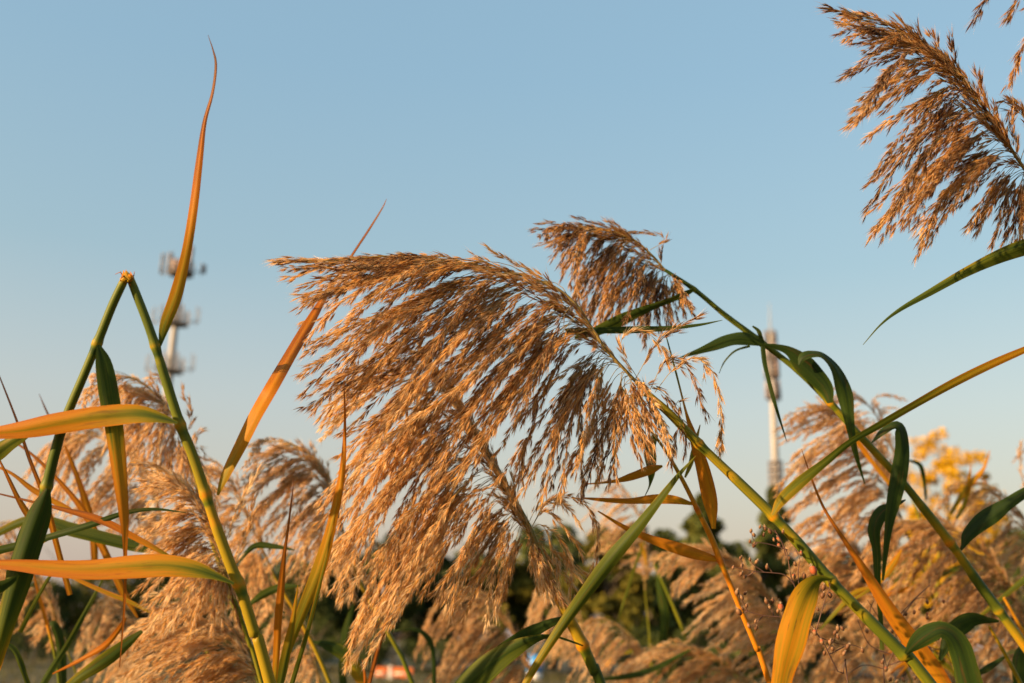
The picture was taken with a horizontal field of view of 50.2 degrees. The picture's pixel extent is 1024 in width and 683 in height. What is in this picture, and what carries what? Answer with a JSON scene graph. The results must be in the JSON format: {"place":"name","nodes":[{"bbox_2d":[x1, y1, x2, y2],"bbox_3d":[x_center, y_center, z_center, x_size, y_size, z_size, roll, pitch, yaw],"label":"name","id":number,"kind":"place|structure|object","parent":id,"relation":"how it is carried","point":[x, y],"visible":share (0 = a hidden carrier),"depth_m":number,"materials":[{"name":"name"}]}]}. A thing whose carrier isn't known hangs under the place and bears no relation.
{"place":"outdoors","nodes":[
{"label":"outdoors","id":0,"kind":"place"},
{"bbox_2d":[144,246,205,553],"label":"antenna tower","id":1,"kind":"structure","parent":0,"point":[171,363],"depth_m":98.31,"materials":[{"name":"metal"}]},
{"bbox_2d":[0,654,1009,682],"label":"grass","id":2,"kind":"structure","parent":0,"point":[4,675],"depth_m":33.41,"materials":[{"name":"green plant"}]},
{"bbox_2d":[0,629,1012,682],"bbox_3d":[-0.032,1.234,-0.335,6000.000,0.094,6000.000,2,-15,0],"label":"ground","id":3,"kind":"structure","parent":0,"point":[564,665],"depth_m":44.54,"materials":[{"name":"plant"}]},
{"bbox_2d":[0,520,20,580],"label":"reed","id":4,"kind":"object","parent":3,"relation":"on","point":[12,533],"visible":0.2,"depth_m":1.90,"materials":[{"name":"plant"}]},
{"bbox_2d":[4,624,27,664],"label":"shrub","id":5,"kind":"object","parent":3,"relation":"on","point":[23,637],"visible":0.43,"depth_m":34.98,"materials":[{"name":"green plant"}]},
{"bbox_2d":[0,538,76,673],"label":"reed","id":6,"kind":"object","parent":3,"relation":"on","point":[46,594],"visible":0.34,"depth_m":2.00,"materials":[{"name":"plant"}]},
{"bbox_2d":[6,618,71,664],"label":"shrub","id":7,"kind":"object","parent":3,"relation":"on","point":[41,642],"visible":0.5,"depth_m":35.88,"materials":[{"name":"green plant"}]},
{"bbox_2d":[0,577,82,657],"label":"broadleaf tree","id":8,"kind":"object","parent":3,"relation":"on","point":[61,590],"visible":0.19,"depth_m":43.45,"materials":[{"name":"green plant"}]},
{"bbox_2d":[0,438,142,682],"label":"reed","id":9,"kind":"object","parent":3,"relation":"on","point":[104,660],"visible":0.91,"depth_m":1.15,"materials":[{"name":"green plant"}]},
{"bbox_2d":[18,445,149,682],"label":"reed","id":10,"kind":"object","parent":3,"relation":"on","point":[60,656],"visible":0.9,"depth_m":1.50,"materials":[{"name":"orange plant"}]},
{"bbox_2d":[0,377,185,617],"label":"reed","id":11,"kind":"object","parent":3,"relation":"on","point":[88,530],"visible":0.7,"depth_m":1.15,"materials":[{"name":"green plant"}]},
{"bbox_2d":[38,548,156,652],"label":"broadleaf tree","id":12,"kind":"object","parent":3,"relation":"on","point":[75,610],"visible":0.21,"depth_m":48.38,"materials":[{"name":"green plant"}]},
{"bbox_2d":[66,623,129,659],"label":"shrub","id":13,"kind":"object","parent":3,"relation":"on","point":[85,651],"visible":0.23,"depth_m":33.86,"materials":[{"name":"green plant"}]},
{"bbox_2d":[22,427,209,657],"bbox_3d":[-0.531,0.905,1.638,0.574,1.587,0.254,5,-16,-13],"label":"reed","id":14,"kind":"object","parent":3,"relation":"on","point":[71,443],"visible":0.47,"depth_m":1.75,"materials":[{"name":"plant"}]},
{"bbox_2d":[73,593,165,682],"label":"reed","id":15,"kind":"object","parent":3,"relation":"on","point":[104,627],"visible":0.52,"depth_m":2.09,"materials":[{"name":"plant"}]},
{"bbox_2d":[105,577,183,654],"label":"broadleaf tree","id":16,"kind":"object","parent":3,"relation":"on","point":[138,581],"visible":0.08,"depth_m":50.15,"materials":[{"name":"green plant"}]},
{"bbox_2d":[77,370,258,682],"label":"reed","id":17,"kind":"object","parent":3,"relation":"on","point":[129,392],"visible":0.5,"depth_m":1.44,"materials":[{"name":"plant"}]},
{"bbox_2d":[133,616,203,669],"bbox_3d":[-11.405,9.940,36.038,2.355,1.969,2.332,13,-19,-35],"label":"shrub","id":18,"kind":"object","parent":3,"relation":"on","point":[165,652],"visible":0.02,"depth_m":35.88,"materials":[{"name":"green plant"}]},
{"bbox_2d":[108,586,258,682],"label":"reed","id":19,"kind":"object","parent":3,"relation":"on","point":[181,651],"visible":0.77,"depth_m":1.33,"materials":[{"name":"plant"}]},
{"bbox_2d":[0,36,386,682],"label":"reed","id":20,"kind":"object","parent":3,"relation":"on","point":[112,414],"visible":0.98,"depth_m":0.89,"materials":[{"name":"green plant"}]},
{"bbox_2d":[129,458,268,682],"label":"reed","id":21,"kind":"object","parent":3,"relation":"on","point":[173,483],"visible":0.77,"depth_m":1.25,"materials":[{"name":"plant"}]},
{"bbox_2d":[195,634,252,661],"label":"shrub","id":22,"kind":"object","parent":3,"relation":"on","point":[228,641],"visible":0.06,"depth_m":36.47,"materials":[{"name":"green plant"}]},
{"bbox_2d":[180,550,274,654],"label":"broadleaf tree","id":23,"kind":"object","parent":3,"relation":"on","point":[268,616],"visible":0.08,"depth_m":47.85,"materials":[{"name":"green plant"}]},
{"bbox_2d":[199,455,331,682],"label":"reed","id":24,"kind":"object","parent":3,"relation":"on","point":[253,559],"visible":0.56,"depth_m":1.70,"materials":[{"name":"plant"}]},
{"bbox_2d":[222,571,323,682],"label":"reed","id":25,"kind":"object","parent":3,"relation":"on","point":[304,660],"visible":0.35,"depth_m":2.00,"materials":[{"name":"plant"}]},
{"bbox_2d":[261,629,301,663],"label":"shrub","id":26,"kind":"object","parent":3,"relation":"on","point":[269,639],"visible":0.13,"depth_m":36.04,"materials":[{"name":"green plant"}]},
{"bbox_2d":[282,618,341,666],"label":"shrub","id":27,"kind":"object","parent":3,"relation":"on","point":[321,634],"visible":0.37,"depth_m":38.88,"materials":[{"name":"green plant"}]},
{"bbox_2d":[259,551,374,665],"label":"broadleaf tree","id":28,"kind":"object","parent":3,"relation":"on","point":[326,611],"visible":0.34,"depth_m":41.50,"materials":[{"name":"green plant"}]},
{"bbox_2d":[231,435,414,682],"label":"reed","id":29,"kind":"object","parent":3,"relation":"on","point":[310,534],"visible":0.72,"depth_m":1.59,"materials":[{"name":"plant"}]},
{"bbox_2d":[240,542,435,682],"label":"reed","id":30,"kind":"object","parent":3,"relation":"on","point":[339,651],"visible":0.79,"depth_m":1.50,"materials":[{"name":"green plant"}]},
{"bbox_2d":[328,630,379,672],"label":"shrub","id":31,"kind":"object","parent":3,"relation":"on","point":[361,657],"visible":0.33,"depth_m":36.55,"materials":[{"name":"green plant"}]},
{"bbox_2d":[323,531,437,666],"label":"broadleaf tree","id":32,"kind":"object","parent":3,"relation":"on","point":[413,610],"visible":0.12,"depth_m":43.20,"materials":[{"name":"green plant"}]},
{"bbox_2d":[374,667,387,677],"bbox_3d":[-4.032,10.258,33.821,0.418,0.340,0.620,2,-15,0],"label":"road barrier","id":33,"kind":"object","parent":3,"relation":"on","point":[382,671],"visible":0.88,"depth_m":33.74,"materials":[{"name":"orange plastic"}]},
{"bbox_2d":[388,666,392,679],"bbox_3d":[-3.657,9.985,32.819,0.124,0.460,0.130,2,-15,0],"label":"marker post","id":34,"kind":"object","parent":3,"relation":"on","point":[390,668],"visible":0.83,"depth_m":32.79,"materials":[{"name":"white plastic"}]},
{"bbox_2d":[361,619,428,670],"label":"shrub","id":35,"kind":"object","parent":3,"relation":"on","point":[384,656],"visible":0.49,"depth_m":39.66,"materials":[{"name":"green plant"}]},
{"bbox_2d":[393,667,412,678],"bbox_3d":[-3.379,10.274,33.817,0.616,0.340,0.620,2,-15,0],"label":"road barrier","id":36,"kind":"object","parent":3,"relation":"on","point":[398,672],"visible":0.69,"depth_m":33.73,"materials":[{"name":"orange plastic"}]},
{"bbox_2d":[405,614,469,673],"bbox_3d":[-2.509,10.546,37.954,2.567,2.159,2.282,12,-18,-33],"label":"shrub","id":37,"kind":"object","parent":3,"relation":"on","point":[442,648],"visible":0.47,"depth_m":37.59,"materials":[{"name":"green plant"}]},
{"bbox_2d":[392,542,494,667],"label":"broadleaf tree","id":38,"kind":"object","parent":3,"relation":"on","point":[445,566],"visible":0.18,"depth_m":45.16,"materials":[{"name":"green plant"}]},
{"bbox_2d":[413,586,533,682],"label":"reed","id":39,"kind":"object","parent":3,"relation":"on","point":[465,636],"visible":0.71,"depth_m":2.29,"materials":[{"name":"plant"}]},
{"bbox_2d":[450,552,536,661],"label":"broadleaf tree","id":40,"kind":"object","parent":3,"relation":"on","point":[522,588],"visible":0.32,"depth_m":44.69,"materials":[{"name":"green plant"}]},
{"bbox_2d":[476,643,523,674],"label":"shrub","id":41,"kind":"object","parent":3,"relation":"on","point":[519,662],"visible":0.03,"depth_m":36.74,"materials":[{"name":"green plant"}]},
{"bbox_2d":[306,338,695,682],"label":"reed","id":42,"kind":"object","parent":3,"relation":"on","point":[490,666],"visible":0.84,"depth_m":1.09,"materials":[{"name":"plant"}]},
{"bbox_2d":[527,654,541,682],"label":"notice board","id":43,"kind":"object","parent":3,"relation":"on","point":[537,676],"visible":0.4,"depth_m":29.83,"materials":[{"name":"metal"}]},
{"bbox_2d":[507,521,595,670],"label":"broadleaf tree","id":44,"kind":"object","parent":3,"relation":"on","point":[516,609],"visible":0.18,"depth_m":46.27,"materials":[{"name":"green plant"}]},
{"bbox_2d":[524,587,591,679],"bbox_3d":[0.173,1.316,2.773,0.316,1.424,0.525,-1,-15,10],"label":"reed","id":45,"kind":"object","parent":3,"relation":"on","point":[539,607],"visible":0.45,"depth_m":2.88,"materials":[{"name":"plant"}]},
{"bbox_2d":[531,631,608,676],"bbox_3d":[1.822,10.643,37.764,2.542,1.869,2.554,9,-17,-25],"label":"shrub","id":46,"kind":"object","parent":3,"relation":"on","point":[548,660],"visible":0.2,"depth_m":37.43,"materials":[{"name":"green plant"}]},
{"bbox_2d":[557,526,653,675],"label":"broadleaf tree","id":47,"kind":"object","parent":3,"relation":"on","point":[605,599],"visible":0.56,"depth_m":40.56,"materials":[{"name":"green plant"}]},
{"bbox_2d":[566,617,655,682],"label":"reed","id":48,"kind":"object","parent":3,"relation":"on","point":[632,645],"visible":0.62,"depth_m":2.29,"materials":[{"name":"plant"}]},
{"bbox_2d":[577,478,658,682],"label":"reed","id":49,"kind":"object","parent":3,"relation":"on","point":[647,569],"visible":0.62,"depth_m":2.70,"materials":[{"name":"plant"}]},
{"bbox_2d":[598,614,659,676],"bbox_3d":[4.031,10.525,37.822,2.361,2.242,2.373,2,-15,0],"label":"shrub","id":50,"kind":"object","parent":3,"relation":"on","point":[623,658],"visible":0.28,"depth_m":37.49,"materials":[{"name":"green plant"}]},
{"bbox_2d":[262,242,1023,682],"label":"reed","id":51,"kind":"object","parent":3,"relation":"on","point":[570,404],"visible":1,"depth_m":1.01,"materials":[{"name":"plant"}]},
{"bbox_2d":[590,541,701,682],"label":"reed","id":52,"kind":"object","parent":3,"relation":"on","point":[663,607],"visible":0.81,"depth_m":2.20,"materials":[{"name":"green plant"}]},
{"bbox_2d":[607,522,688,664],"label":"broadleaf tree","id":53,"kind":"object","parent":3,"relation":"on","point":[652,548],"visible":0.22,"depth_m":44.73,"materials":[{"name":"green plant"}]},
{"bbox_2d":[585,338,770,682],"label":"reed","id":54,"kind":"object","parent":3,"relation":"on","point":[707,487],"visible":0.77,"depth_m":1.10,"materials":[{"name":"orange plant"}]},
{"bbox_2d":[613,637,756,682],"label":"reed","id":55,"kind":"object","parent":3,"relation":"on","point":[644,658],"visible":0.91,"depth_m":2.10,"materials":[{"name":"plant"}]},
{"bbox_2d":[644,618,739,681],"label":"reed plume","id":56,"kind":"object","parent":3,"relation":"on","point":[702,633],"visible":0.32,"depth_m":35.60,"materials":[{"name":"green plant"}]},
{"bbox_2d":[640,492,777,679],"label":"conifer tree","id":57,"kind":"object","parent":3,"relation":"on","point":[692,526],"visible":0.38,"depth_m":43.05,"materials":[{"name":"green plant"}]},
{"bbox_2d":[650,537,808,682],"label":"reed","id":58,"kind":"object","parent":3,"relation":"on","point":[738,626],"visible":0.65,"depth_m":1.99,"materials":[{"name":"plant"}]},
{"bbox_2d":[687,541,771,641],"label":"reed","id":59,"kind":"object","parent":3,"relation":"on","point":[742,550],"visible":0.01,"depth_m":49.77,"materials":[{"name":"green plant"}]},
{"bbox_2d":[527,214,1023,660],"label":"reed","id":60,"kind":"object","parent":3,"relation":"on","point":[806,368],"visible":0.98,"depth_m":1.22,"materials":[{"name":"plant"}]},
{"bbox_2d":[712,484,843,678],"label":"conifer tree","id":61,"kind":"object","parent":3,"relation":"on","point":[765,554],"visible":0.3,"depth_m":46.47,"materials":[{"name":"green plant"}]},
{"bbox_2d":[732,524,864,682],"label":"dried weed","id":62,"kind":"object","parent":3,"relation":"on","point":[813,570],"visible":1,"depth_m":1.00,"materials":[{"name":"brown plant"}]},
{"bbox_2d":[778,550,884,667],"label":"reed plume","id":63,"kind":"object","parent":3,"relation":"on","point":[836,619],"visible":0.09,"depth_m":49.36,"materials":[{"name":"plant"}]},
{"bbox_2d":[792,623,887,682],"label":"reed","id":64,"kind":"object","parent":3,"relation":"on","point":[814,641],"visible":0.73,"depth_m":2.29,"materials":[{"name":"plant"}]},
{"bbox_2d":[776,513,912,682],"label":"reed","id":65,"kind":"object","parent":3,"relation":"on","point":[829,562],"visible":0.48,"depth_m":1.99,"materials":[{"name":"plant"}]},
{"bbox_2d":[772,396,954,678],"bbox_3d":[0.683,0.936,1.815,0.744,1.680,0.262,10,-17,-28],"label":"reed","id":66,"kind":"object","parent":3,"relation":"on","point":[852,502],"visible":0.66,"depth_m":1.88,"materials":[{"name":"plant"}]},
{"bbox_2d":[801,449,950,682],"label":"reed","id":67,"kind":"object","parent":3,"relation":"on","point":[903,629],"visible":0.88,"depth_m":1.08,"materials":[{"name":"orange plant"}]},
{"bbox_2d":[850,585,944,682],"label":"dried weed","id":68,"kind":"object","parent":3,"relation":"on","point":[885,669],"visible":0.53,"depth_m":1.25,"materials":[{"name":"brown plant"}]},
{"bbox_2d":[844,593,955,682],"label":"reed","id":69,"kind":"object","parent":3,"relation":"on","point":[913,621],"visible":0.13,"depth_m":2.50,"materials":[{"name":"plant"}]},
{"bbox_2d":[829,539,977,677],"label":"reed plume","id":70,"kind":"object","parent":3,"relation":"on","point":[925,609],"visible":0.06,"depth_m":48.20,"materials":[{"name":"plant"}]},
{"bbox_2d":[819,425,989,654],"bbox_3d":[0.675,0.940,1.685,0.220,1.605,0.798,-6,-17,27],"label":"reed","id":71,"kind":"object","parent":3,"relation":"on","point":[964,493],"visible":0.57,"depth_m":2.00,"materials":[{"name":"orange plant"}]},
{"bbox_2d":[821,387,1009,682],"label":"reed","id":72,"kind":"object","parent":3,"relation":"on","point":[888,441],"visible":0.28,"depth_m":2.20,"materials":[{"name":"plant"}]},
{"bbox_2d":[815,3,1023,344],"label":"reed","id":73,"kind":"object","parent":3,"relation":"on","point":[901,39],"visible":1,"depth_m":0.97,"materials":[{"name":"plant"}]},
{"bbox_2d":[847,511,1023,679],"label":"reed","id":74,"kind":"object","parent":3,"relation":"on","point":[970,596],"visible":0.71,"depth_m":1.84,"materials":[{"name":"plant"}]},
{"bbox_2d":[899,427,1010,634],"bbox_3d":[14.749,7.157,36.713,3.735,8.756,3.767,2,-15,0],"label":"autumn tree","id":75,"kind":"object","parent":3,"relation":"on","point":[946,462],"visible":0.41,"depth_m":36.95,"materials":[{"name":"yellow plant"}]},
{"bbox_2d":[908,632,1012,682],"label":"reed","id":76,"kind":"object","parent":3,"relation":"on","point":[985,677],"visible":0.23,"depth_m":2.19,"materials":[{"name":"plant"}]},
{"bbox_2d":[934,438,1023,593],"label":"reed","id":77,"kind":"object","parent":3,"relation":"on","point":[1009,526],"visible":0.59,"depth_m":2.10,"materials":[{"name":"plant"}]},
{"bbox_2d":[940,480,1020,682],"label":"autumn tree","id":78,"kind":"object","parent":3,"relation":"on","point":[986,636],"visible":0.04,"depth_m":38.43,"materials":[{"name":"plant"}]},
{"bbox_2d":[944,528,1023,664],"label":"reed plume","id":79,"kind":"object","parent":3,"relation":"on","point":[1017,572],"visible":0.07,"depth_m":45.40,"materials":[{"name":"plant"}]},
{"bbox_2d":[964,0,1023,95],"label":"reed","id":80,"kind":"object","parent":3,"relation":"on","point":[1009,17],"visible":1,"depth_m":0.90,"materials":[{"name":"plant"}]},
{"bbox_2d":[979,625,1022,682],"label":"reed","id":81,"kind":"object","parent":3,"relation":"on","point":[988,667],"visible":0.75,"depth_m":1.30,"materials":[{"name":"green plant"}]},
{"bbox_2d":[980,576,1023,682],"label":"reed","id":82,"kind":"object","parent":3,"relation":"on","point":[1018,660],"visible":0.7,"depth_m":1.50,"materials":[{"name":"green plant"}]},
{"bbox_2d":[0,0,1023,650],"label":"sky","id":83,"kind":"structure","parent":0,"point":[712,125],"materials":[{"name":"blue"}]},
{"bbox_2d":[764,302,783,588],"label":"antenna tower","id":84,"kind":"structure","parent":0,"point":[770,337],"depth_m":115.56,"materials":[{"name":"metal"}]}
]}

